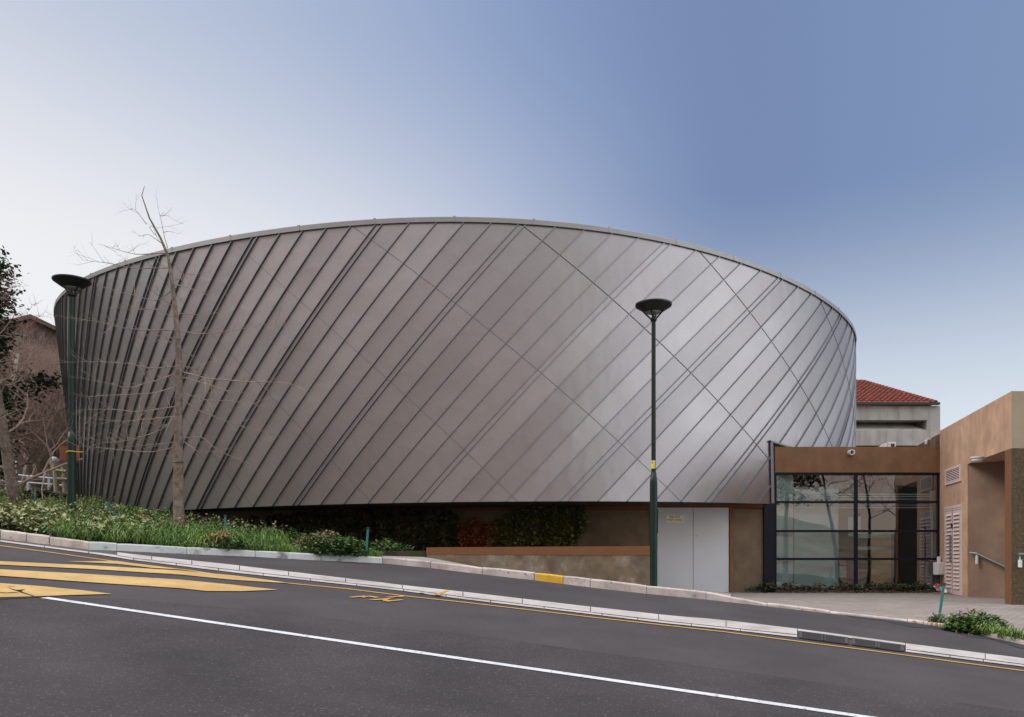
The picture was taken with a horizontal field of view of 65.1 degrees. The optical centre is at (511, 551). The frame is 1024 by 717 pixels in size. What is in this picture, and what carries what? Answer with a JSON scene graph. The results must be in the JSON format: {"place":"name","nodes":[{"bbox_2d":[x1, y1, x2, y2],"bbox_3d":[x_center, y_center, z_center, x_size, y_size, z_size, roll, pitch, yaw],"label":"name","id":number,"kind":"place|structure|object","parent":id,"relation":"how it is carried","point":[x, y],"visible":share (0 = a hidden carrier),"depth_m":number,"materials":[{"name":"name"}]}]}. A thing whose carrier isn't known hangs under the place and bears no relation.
{"place":"outdoors","nodes":[
{"label":"outdoors","id":0,"kind":"place"},
{"bbox_2d":[0,489,384,558],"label":"planted bank","id":1,"kind":"structure","parent":0,"point":[21,530],"depth_m":16.53,"materials":[{"name":"green plant"}]},
{"bbox_2d":[0,335,39,468],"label":"bare tree","id":2,"kind":"object","parent":1,"relation":"on","point":[17,388],"visible":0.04,"depth_m":44.54,"materials":[{"name":"brown plant"}]},
{"bbox_2d":[0,245,62,488],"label":"evergreen tree","id":3,"kind":"object","parent":1,"relation":"on","point":[9,403],"visible":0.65,"depth_m":26.26,"materials":[{"name":"green plant"}]},
{"bbox_2d":[1,474,61,489],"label":"railing","id":4,"kind":"object","parent":1,"relation":"on","point":[48,483],"visible":0.2,"depth_m":32.97,"materials":[{"name":"grey metal"}]},
{"bbox_2d":[0,336,64,490],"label":"bare tree","id":5,"kind":"object","parent":1,"relation":"on","point":[14,438],"visible":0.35,"depth_m":35.94,"materials":[{"name":"brown plant"}]},
{"bbox_2d":[0,304,66,470],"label":"bare tree","id":6,"kind":"object","parent":1,"relation":"on","point":[25,330],"visible":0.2,"depth_m":48.34,"materials":[{"name":"brown plant"}]},
{"bbox_2d":[1,340,66,488],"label":"bare tree","id":7,"kind":"object","parent":1,"relation":"on","point":[45,480],"visible":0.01,"depth_m":41.76,"materials":[{"name":"brown plant"}]},
{"bbox_2d":[1,345,67,491],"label":"bare tree","id":8,"kind":"object","parent":1,"relation":"on","point":[41,464],"visible":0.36,"depth_m":36.25,"materials":[{"name":"brown plant"}]},
{"bbox_2d":[3,325,66,490],"bbox_3d":[-23.387,-6.837,39.223,5.921,7.908,6.074,0,0,0],"label":"bare tree","id":9,"kind":"object","parent":1,"relation":"on","point":[40,485],"visible":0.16,"depth_m":38.26,"materials":[{"name":"brown plant"}]},
{"bbox_2d":[6,332,67,490],"bbox_3d":[-22.809,-6.546,37.709,5.430,7.512,4.763,0,0,24],"label":"bare tree","id":10,"kind":"object","parent":1,"relation":"on","point":[27,468],"visible":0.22,"depth_m":37.65,"materials":[{"name":"brown plant"}]},
{"bbox_2d":[9,338,65,476],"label":"bare tree","id":11,"kind":"object","parent":1,"relation":"on","point":[32,365],"visible":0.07,"depth_m":50.26,"materials":[{"name":"brown plant"}]},
{"bbox_2d":[13,343,67,491],"bbox_3d":[-21.018,-6.229,36.732,3.641,6.921,4.661,0,0,29],"label":"bare tree","id":12,"kind":"object","parent":1,"relation":"on","point":[58,431],"visible":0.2,"depth_m":36.54,"materials":[{"name":"brown plant"}]},
{"bbox_2d":[19,338,66,466],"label":"bare tree","id":13,"kind":"object","parent":1,"relation":"on","point":[50,349],"visible":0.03,"depth_m":44.50,"materials":[{"name":"brown plant"}]},
{"bbox_2d":[20,487,66,500],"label":"shrub","id":14,"kind":"object","parent":1,"relation":"on","point":[46,492],"visible":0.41,"depth_m":23.82,"materials":[{"name":"green plant"}]},
{"bbox_2d":[19,402,67,488],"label":"bare tree","id":15,"kind":"object","parent":1,"relation":"on","point":[49,474],"visible":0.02,"depth_m":40.05,"materials":[{"name":"brown plant"}]},
{"bbox_2d":[27,346,66,487],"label":"bare tree","id":16,"kind":"object","parent":1,"relation":"on","point":[50,386],"visible":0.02,"depth_m":48.52,"materials":[{"name":"brown plant"}]},
{"bbox_2d":[49,457,58,491],"bbox_3d":[-18.041,-2.546,31.600,0.380,2.390,0.380,0,0,0],"label":"globe lamp","id":17,"kind":"object","parent":1,"relation":"on","point":[55,459],"visible":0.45,"depth_m":31.50,"materials":[{"name":"grey glass"}]},
{"bbox_2d":[52,463,66,493],"bbox_3d":[-17.427,-2.648,30.985,0.657,1.523,0.250,0,0,0],"label":"timber hurdle","id":18,"kind":"object","parent":1,"relation":"on","point":[63,478],"visible":0.59,"depth_m":30.91,"materials":[{"name":"beige wood"}]},
{"bbox_2d":[0,262,124,505],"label":"bare tree","id":19,"kind":"object","parent":1,"relation":"on","point":[12,484],"visible":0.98,"depth_m":21.76,"materials":[{"name":"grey plant"}]},
{"bbox_2d":[51,274,91,512],"bbox_3d":[-10.967,-3.584,20.000,0.883,6.435,0.883,0,0,0],"label":"street lamp","id":20,"kind":"object","parent":1,"relation":"on","point":[70,282],"visible":0.98,"depth_m":19.93,"materials":[{"name":"metal"}]},
{"bbox_2d":[60,446,81,460],"bbox_3d":[-11.060,-2.454,20.110,0.506,0.381,0.345,0,0,28],"label":"strapped board","id":21,"kind":"object","parent":20,"relation":"attached to","point":[63,452],"visible":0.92,"depth_m":20.16,"materials":[{"name":"orange"}]},
{"bbox_2d":[0,499,156,539],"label":"ground cover","id":22,"kind":"object","parent":1,"relation":"on","point":[14,511],"visible":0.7,"depth_m":16.68,"materials":[{"name":"green plant"}]},
{"bbox_2d":[0,489,287,535],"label":"dry seed heads","id":23,"kind":"object","parent":1,"relation":"on","point":[114,506],"visible":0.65,"depth_m":18.81,"materials":[{"name":"beige plant"}]},
{"bbox_2d":[43,186,307,525],"bbox_3d":[-7.524,-4.417,17.959,6.584,7.961,2.945,0,0,0],"label":"young bare tree","id":24,"kind":"object","parent":1,"relation":"on","point":[178,491],"visible":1,"depth_m":18.33,"materials":[{"name":"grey plant"}]},
{"bbox_2d":[64,501,383,550],"bbox_3d":[-6.824,-0.559,19.707,7.947,1.375,3.693,0,0,-19],"label":"foliage","id":25,"kind":"object","parent":1,"relation":"on","point":[258,528],"visible":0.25,"depth_m":19.92,"materials":[{"name":"green plant"}]},
{"bbox_2d":[201,530,247,551],"bbox_3d":[-6.042,-0.231,16.896,0.988,0.476,0.819,0,0,0],"label":"shrub","id":26,"kind":"object","parent":1,"relation":"on","point":[227,542],"visible":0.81,"depth_m":16.75,"materials":[{"name":"green plant"}]},
{"bbox_2d":[224,515,226,529],"bbox_3d":[-6.501,-0.648,18.200,0.057,0.382,0.057,0,0,-22],"label":"stake","id":27,"kind":"object","parent":1,"relation":"on","point":[225,516],"visible":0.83,"depth_m":18.18,"materials":[{"name":"teal paint"}]},
{"bbox_2d":[290,528,367,556],"bbox_3d":[-4.105,-0.220,17.904,1.846,0.736,1.250,0,0,0],"label":"shrub","id":28,"kind":"object","parent":1,"relation":"on","point":[322,542],"visible":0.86,"depth_m":17.64,"materials":[{"name":"green plant"}]},
{"bbox_2d":[330,533,370,554],"bbox_3d":[-3.743,-0.157,18.328,1.167,0.580,1.027,0,0,0],"label":"shrub","id":29,"kind":"object","parent":1,"relation":"on","point":[363,542],"visible":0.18,"depth_m":18.27,"materials":[{"name":"green plant"}]},
{"bbox_2d":[365,527,369,550],"bbox_3d":[-3.245,-0.266,18.000,0.102,0.575,0.062,0,0,0],"label":"stake","id":30,"kind":"object","parent":1,"relation":"on","point":[367,536],"visible":1,"depth_m":17.98,"materials":[{"name":"teal paint"}]},
{"bbox_2d":[379,551,426,562],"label":"planter soil","id":31,"kind":"structure","parent":0,"point":[409,553],"depth_m":19.48,"materials":[{"name":"brown soil"}]},
{"bbox_2d":[248,508,460,550],"bbox_3d":[-4.418,-0.672,22.392,6.046,1.615,0.499,0,0,0],"label":"ivy","id":32,"kind":"object","parent":31,"relation":"on","point":[448,518],"visible":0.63,"depth_m":22.41,"materials":[{"name":"green plant"}]},
{"bbox_2d":[361,537,413,551],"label":"shrub","id":33,"kind":"object","parent":31,"relation":"on","point":[389,546],"visible":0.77,"depth_m":19.73,"materials":[{"name":"green plant"}]},
{"bbox_2d":[0,542,1023,711],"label":"road","id":34,"kind":"structure","parent":0,"point":[988,686],"depth_m":10.84,"materials":[{"name":"grey asphalt"}]},
{"bbox_2d":[0,561,284,596],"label":"yellow hatching","id":35,"kind":"object","parent":34,"relation":"on","point":[111,579],"visible":1,"depth_m":11.37,"materials":[{"name":"paint"}]},
{"bbox_2d":[353,595,403,600],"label":"yellow spray marks","id":36,"kind":"object","parent":34,"relation":"on","point":[384,599],"visible":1,"depth_m":11.71,"materials":[{"name":"paint"}]},
{"bbox_2d":[419,590,447,594],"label":"yellow spray marks","id":37,"kind":"object","parent":34,"relation":"on","point":[439,593],"visible":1,"depth_m":12.80,"materials":[{"name":"paint"}]},
{"bbox_2d":[0,596,1023,716],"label":"worn lane","id":38,"kind":"structure","parent":34,"relation":"on","point":[58,658],"depth_m":6.87,"materials":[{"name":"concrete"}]},
{"bbox_2d":[0,586,39,598],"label":"asphalt crack","id":39,"kind":"object","parent":38,"relation":"on","point":[20,590],"visible":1,"depth_m":9.29,"materials":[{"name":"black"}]},
{"bbox_2d":[44,597,873,716],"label":"white line","id":40,"kind":"object","parent":38,"relation":"on","point":[581,675],"visible":1,"depth_m":7.60,"materials":[{"name":"paint"}]},
{"bbox_2d":[0,539,1023,666],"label":"kerb","id":41,"kind":"object","parent":34,"relation":"on","point":[794,632],"visible":1,"depth_m":12.58,"materials":[{"name":"concrete"}]},
{"bbox_2d":[799,631,824,640],"bbox_3d":[4.312,1.213,11.560,0.357,0.068,0.806,0,0,21],"label":"drain grate","id":42,"kind":"object","parent":41,"relation":"on","point":[811,636],"visible":1,"depth_m":11.51,"materials":[{"name":"black"}]},
{"bbox_2d":[823,634,847,643],"bbox_3d":[4.598,1.244,11.433,0.350,0.065,0.783,0,0,23],"label":"drain grate","id":43,"kind":"object","parent":41,"relation":"on","point":[836,639],"visible":0.94,"depth_m":11.37,"materials":[{"name":"black concrete"}]},
{"bbox_2d":[852,638,878,647],"bbox_3d":[4.963,1.283,11.270,0.350,0.063,0.765,0,0,23],"label":"drain grate","id":44,"kind":"object","parent":41,"relation":"on","point":[864,643],"visible":0.99,"depth_m":11.22,"materials":[{"name":"black"}]},
{"bbox_2d":[876,641,903,651],"bbox_3d":[5.245,1.314,11.139,0.358,0.061,0.751,0,0,25],"label":"drain grate","id":45,"kind":"object","parent":41,"relation":"on","point":[890,646],"visible":0.99,"depth_m":11.08,"materials":[{"name":"black"}]},
{"bbox_2d":[0,529,1023,644],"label":"kerb","id":46,"kind":"structure","parent":34,"relation":"on","point":[544,577],"depth_m":16.25,"materials":[{"name":"concrete"}]},
{"bbox_2d":[0,545,1023,670],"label":"yellow line","id":47,"kind":"object","parent":34,"relation":"on","point":[573,614],"visible":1,"depth_m":11.62,"materials":[{"name":"paint"}]},
{"bbox_2d":[846,615,1023,648],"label":"tar strip","id":48,"kind":"object","parent":34,"relation":"on","point":[911,624],"visible":0.93,"depth_m":14.23,"materials":[{"name":"grey asphalt"}]},
{"bbox_2d":[0,0,1023,430],"label":"sky","id":49,"kind":"structure","parent":0,"point":[868,155],"materials":[{"name":"blue"}]},
{"bbox_2d":[382,556,730,595],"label":"path","id":50,"kind":"structure","parent":0,"point":[444,561],"depth_m":18.77,"materials":[{"name":"concrete"}]},
{"bbox_2d":[635,298,671,585],"bbox_3d":[2.902,-1.906,16.450,0.745,6.402,0.745,0,0,0],"label":"street lamp","id":51,"kind":"object","parent":50,"relation":"on","point":[653,307],"visible":1,"depth_m":16.39,"materials":[{"name":"green metal"}]},
{"bbox_2d":[651,460,654,468],"bbox_3d":[2.885,-1.782,16.414,0.084,0.164,0.023,0,0,24],"label":"pole sticker","id":52,"kind":"object","parent":51,"relation":"attached to","point":[652,463],"visible":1,"depth_m":16.40,"materials":[{"name":"yellow"}]},
{"bbox_2d":[725,590,1023,633],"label":"forecourt paving","id":53,"kind":"structure","parent":0,"point":[921,605],"depth_m":17.45,"materials":[{"name":"concrete"}]},
{"bbox_2d":[744,586,763,591],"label":"shrub","id":54,"kind":"object","parent":53,"relation":"on","point":[753,589],"visible":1,"depth_m":22.35,"materials":[{"name":"green plant"}]},
{"bbox_2d":[756,581,780,591],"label":"shrub","id":55,"kind":"object","parent":53,"relation":"on","point":[768,586],"visible":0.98,"depth_m":22.34,"materials":[{"name":"green plant"}]},
{"bbox_2d":[778,579,799,590],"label":"shrub","id":56,"kind":"object","parent":53,"relation":"on","point":[787,587],"visible":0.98,"depth_m":22.35,"materials":[{"name":"green plant"}]},
{"bbox_2d":[794,584,811,590],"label":"shrub","id":57,"kind":"object","parent":53,"relation":"on","point":[803,587],"visible":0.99,"depth_m":22.34,"materials":[{"name":"green plant"}]},
{"bbox_2d":[777,475,837,587],"bbox_3d":[8.454,-0.606,23.165,1.957,3.326,0.274,0,0,-10],"label":"frosted screen","id":58,"kind":"object","parent":53,"relation":"on","point":[806,545],"visible":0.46,"depth_m":23.20,"materials":[{"name":"white"}]},
{"bbox_2d":[808,582,827,591],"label":"shrub","id":59,"kind":"object","parent":53,"relation":"on","point":[816,586],"visible":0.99,"depth_m":22.38,"materials":[{"name":"green plant"}]},
{"bbox_2d":[827,581,859,590],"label":"shrub","id":60,"kind":"object","parent":53,"relation":"on","point":[843,586],"visible":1,"depth_m":22.36,"materials":[{"name":"green plant"}]},
{"bbox_2d":[763,447,939,591],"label":"entrance pavilion","id":61,"kind":"structure","parent":53,"relation":"on","point":[813,466],"depth_m":22.72,"materials":[{"name":"glass"}]},
{"bbox_2d":[838,554,845,576],"bbox_3d":[9.484,-0.263,23.319,0.398,2.023,0.158,0,0,0],"label":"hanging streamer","id":62,"kind":"object","parent":61,"relation":"hanging from","point":[841,568],"visible":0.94,"depth_m":23.24,"materials":[{"name":"plastic"}]},
{"bbox_2d":[848,517,852,535],"bbox_3d":[9.628,-0.710,22.814,0.147,0.532,0.008,0,0,0],"label":"notice","id":63,"kind":"object","parent":61,"relation":"attached to","point":[850,523],"visible":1,"depth_m":22.81,"materials":[{"name":"paper"}]},
{"bbox_2d":[858,516,860,533],"bbox_3d":[9.868,-0.754,22.814,0.082,0.494,0.008,0,0,0],"label":"notice","id":64,"kind":"object","parent":61,"relation":"attached to","point":[859,522],"visible":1,"depth_m":22.81,"materials":[{"name":"paper"}]},
{"bbox_2d":[794,494,929,507],"bbox_3d":[9.998,-1.447,22.935,3.882,0.415,0.050,0,0,0],"label":"slatted blind","id":65,"kind":"object","parent":61,"relation":"attached to","point":[862,499],"visible":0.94,"depth_m":22.91,"materials":[{"name":"white"}]},
{"bbox_2d":[858,512,895,586],"bbox_3d":[11.229,-0.056,24.750,1.487,2.333,0.700,0,0,0],"label":"interior door","id":66,"kind":"structure","parent":61,"relation":"attached to","point":[882,545],"depth_m":25.00,"materials":[{"name":"grey"}]},
{"bbox_2d":[870,533,890,586],"bbox_3d":[11.493,0.264,25.030,0.653,1.694,0.060,0,0,0],"label":"door leaf","id":67,"kind":"structure","parent":66,"relation":"in","point":[880,570],"depth_m":25.00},
{"bbox_2d":[883,442,895,446],"bbox_3d":[12.780,-3.535,27.169,0.270,0.310,0.362,0,0,0],"label":"air conditioner","id":68,"kind":"object","parent":61,"relation":"on","point":[891,444],"visible":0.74,"depth_m":27.00,"materials":[{"name":"white plastic"}]},
{"bbox_2d":[930,491,935,586],"bbox_3d":[12.101,-0.365,23.080,0.154,2.779,0.060,0,0,0],"label":"white post","id":69,"kind":"object","parent":61,"relation":"attached to","point":[932,534],"visible":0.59,"depth_m":23.05,"materials":[{"name":"white"}]},
{"bbox_2d":[776,589,936,592],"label":"leaf litter","id":70,"kind":"object","parent":53,"relation":"on","point":[848,590],"visible":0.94,"depth_m":22.23,"materials":[{"name":"brown plant"}]},
{"bbox_2d":[849,584,866,591],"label":"shrub","id":71,"kind":"object","parent":53,"relation":"on","point":[861,588],"visible":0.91,"depth_m":22.33,"materials":[{"name":"green plant"}]},
{"bbox_2d":[864,580,891,591],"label":"shrub","id":72,"kind":"object","parent":53,"relation":"on","point":[870,585],"visible":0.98,"depth_m":22.35,"materials":[{"name":"green plant"}]},
{"bbox_2d":[880,582,913,590],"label":"shrub","id":73,"kind":"object","parent":53,"relation":"on","point":[897,587],"visible":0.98,"depth_m":22.32,"materials":[{"name":"green plant"}]},
{"bbox_2d":[905,581,935,590],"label":"shrub","id":74,"kind":"object","parent":53,"relation":"on","point":[921,586],"visible":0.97,"depth_m":22.34,"materials":[{"name":"green plant"}]},
{"bbox_2d":[912,619,944,626],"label":"curb","id":75,"kind":"structure","parent":53,"relation":"on","point":[931,623],"depth_m":14.60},
{"bbox_2d":[926,612,947,622],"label":"shrub","id":76,"kind":"object","parent":53,"relation":"on","point":[935,618],"visible":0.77,"depth_m":14.65,"materials":[{"name":"green plant"}]},
{"bbox_2d":[933,583,946,592],"bbox_3d":[11.576,0.987,21.707,0.337,0.258,0.438,0,0,29],"label":"litter bag","id":77,"kind":"object","parent":53,"relation":"on","point":[938,587],"visible":0.85,"depth_m":21.70,"materials":[{"name":"white plastic"}]},
{"bbox_2d":[858,391,1023,604],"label":"rendered wing","id":78,"kind":"structure","parent":53,"relation":"on","point":[982,508],"depth_m":19.78,"materials":[{"name":"beige paint"}]},
{"bbox_2d":[933,557,943,585],"bbox_3d":[11.942,0.613,22.419,0.237,0.950,0.262,0,0,0],"label":"meter box","id":79,"kind":"object","parent":78,"relation":"attached to","point":[938,568],"visible":0.8,"depth_m":22.36,"materials":[{"name":"white plastic"}]},
{"bbox_2d":[944,504,961,595],"bbox_3d":[11.704,-0.044,21.368,0.087,2.348,1.633,0,0,15],"label":"louvre door","id":80,"kind":"structure","parent":78,"relation":"in","point":[952,514],"depth_m":21.27,"materials":[{"name":"white paint"}]},
{"bbox_2d":[970,456,984,461],"bbox_3d":[10.783,-2.134,18.600,0.300,0.125,0.300,0,0,0],"label":"ceiling lamp","id":81,"kind":"object","parent":78,"relation":"attached to","point":[977,458],"visible":1,"depth_m":18.50,"materials":[{"name":"white plastic"}]},
{"bbox_2d":[970,552,1004,567],"bbox_3d":[11.847,0.333,19.513,0.070,0.660,1.333,0,0,-39],"label":"handrail","id":82,"kind":"object","parent":78,"relation":"attached to","point":[987,558],"visible":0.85,"depth_m":19.77,"materials":[{"name":"silver metal"}]},
{"bbox_2d":[1017,553,1023,566],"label":"handrail","id":83,"kind":"object","parent":78,"relation":"attached to","point":[1020,560],"visible":1,"depth_m":16.97,"materials":[{"name":"silver metal"}]},
{"bbox_2d":[938,583,945,617],"bbox_3d":[8.179,1.014,15.300,0.175,0.846,0.062,0,0,0],"label":"stake","id":84,"kind":"object","parent":53,"relation":"on","point":[942,597],"visible":0.83,"depth_m":15.28,"materials":[{"name":"teal paint"}]},
{"bbox_2d":[940,607,1012,634],"bbox_3d":[8.070,1.208,13.950,1.204,0.537,0.947,0,0,0],"label":"shrub","id":85,"kind":"object","parent":53,"relation":"on","point":[957,626],"visible":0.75,"depth_m":13.84,"materials":[{"name":"green plant"}]},
{"bbox_2d":[939,613,1023,639],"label":"verge grass","id":86,"kind":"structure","parent":53,"relation":"on","point":[986,628],"depth_m":13.33,"materials":[{"name":"green plant"}]},
{"bbox_3d":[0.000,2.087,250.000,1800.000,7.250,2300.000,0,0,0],"label":"ground","id":87,"kind":"structure","parent":0,"visible":0},
{"bbox_2d":[0,314,62,492],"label":"old brown house","id":88,"kind":"structure","parent":87,"relation":"on","point":[50,331],"depth_m":56.00,"materials":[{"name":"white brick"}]},
{"bbox_2d":[54,216,856,591],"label":"metal clad hall","id":89,"kind":"structure","parent":87,"relation":"on","point":[486,368],"depth_m":20.70,"materials":[{"name":"metal"}]},
{"bbox_2d":[456,516,501,546],"bbox_3d":[-0.938,-0.516,22.387,1.306,0.954,0.472,0,0,0],"label":"creeper","id":90,"kind":"object","parent":89,"relation":"attached to","point":[465,536],"visible":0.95,"depth_m":22.39,"materials":[{"name":"red plant"}]},
{"bbox_2d":[485,506,588,546],"bbox_3d":[0.685,-0.792,22.386,2.923,1.500,0.486,0,0,0],"label":"ivy","id":91,"kind":"object","parent":89,"relation":"attached to","point":[583,523],"visible":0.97,"depth_m":22.40,"materials":[{"name":"green plant"}]},
{"bbox_2d":[657,508,692,589],"bbox_3d":[4.567,-0.035,22.609,1.049,2.455,0.082,0,0,0],"label":"door","id":92,"kind":"structure","parent":89,"relation":"in","point":[675,525],"depth_m":22.59,"materials":[{"name":"white paint"}]},
{"bbox_2d":[693,508,729,591],"bbox_3d":[5.611,-0.035,22.609,1.014,2.455,0.082,0,0,0],"label":"door","id":93,"kind":"structure","parent":89,"relation":"in","point":[711,534],"depth_m":22.59,"materials":[{"name":"white paint"}]},
{"bbox_2d":[426,546,649,585],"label":"retaining wall","id":94,"kind":"structure","parent":87,"relation":"on","point":[628,564],"depth_m":19.20,"materials":[{"name":"stone"}]},
{"bbox_2d":[856,379,939,446],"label":"red roofed building","id":95,"kind":"structure","parent":87,"relation":"on","point":[886,414],"depth_m":46.00,"materials":[{"name":"concrete"}]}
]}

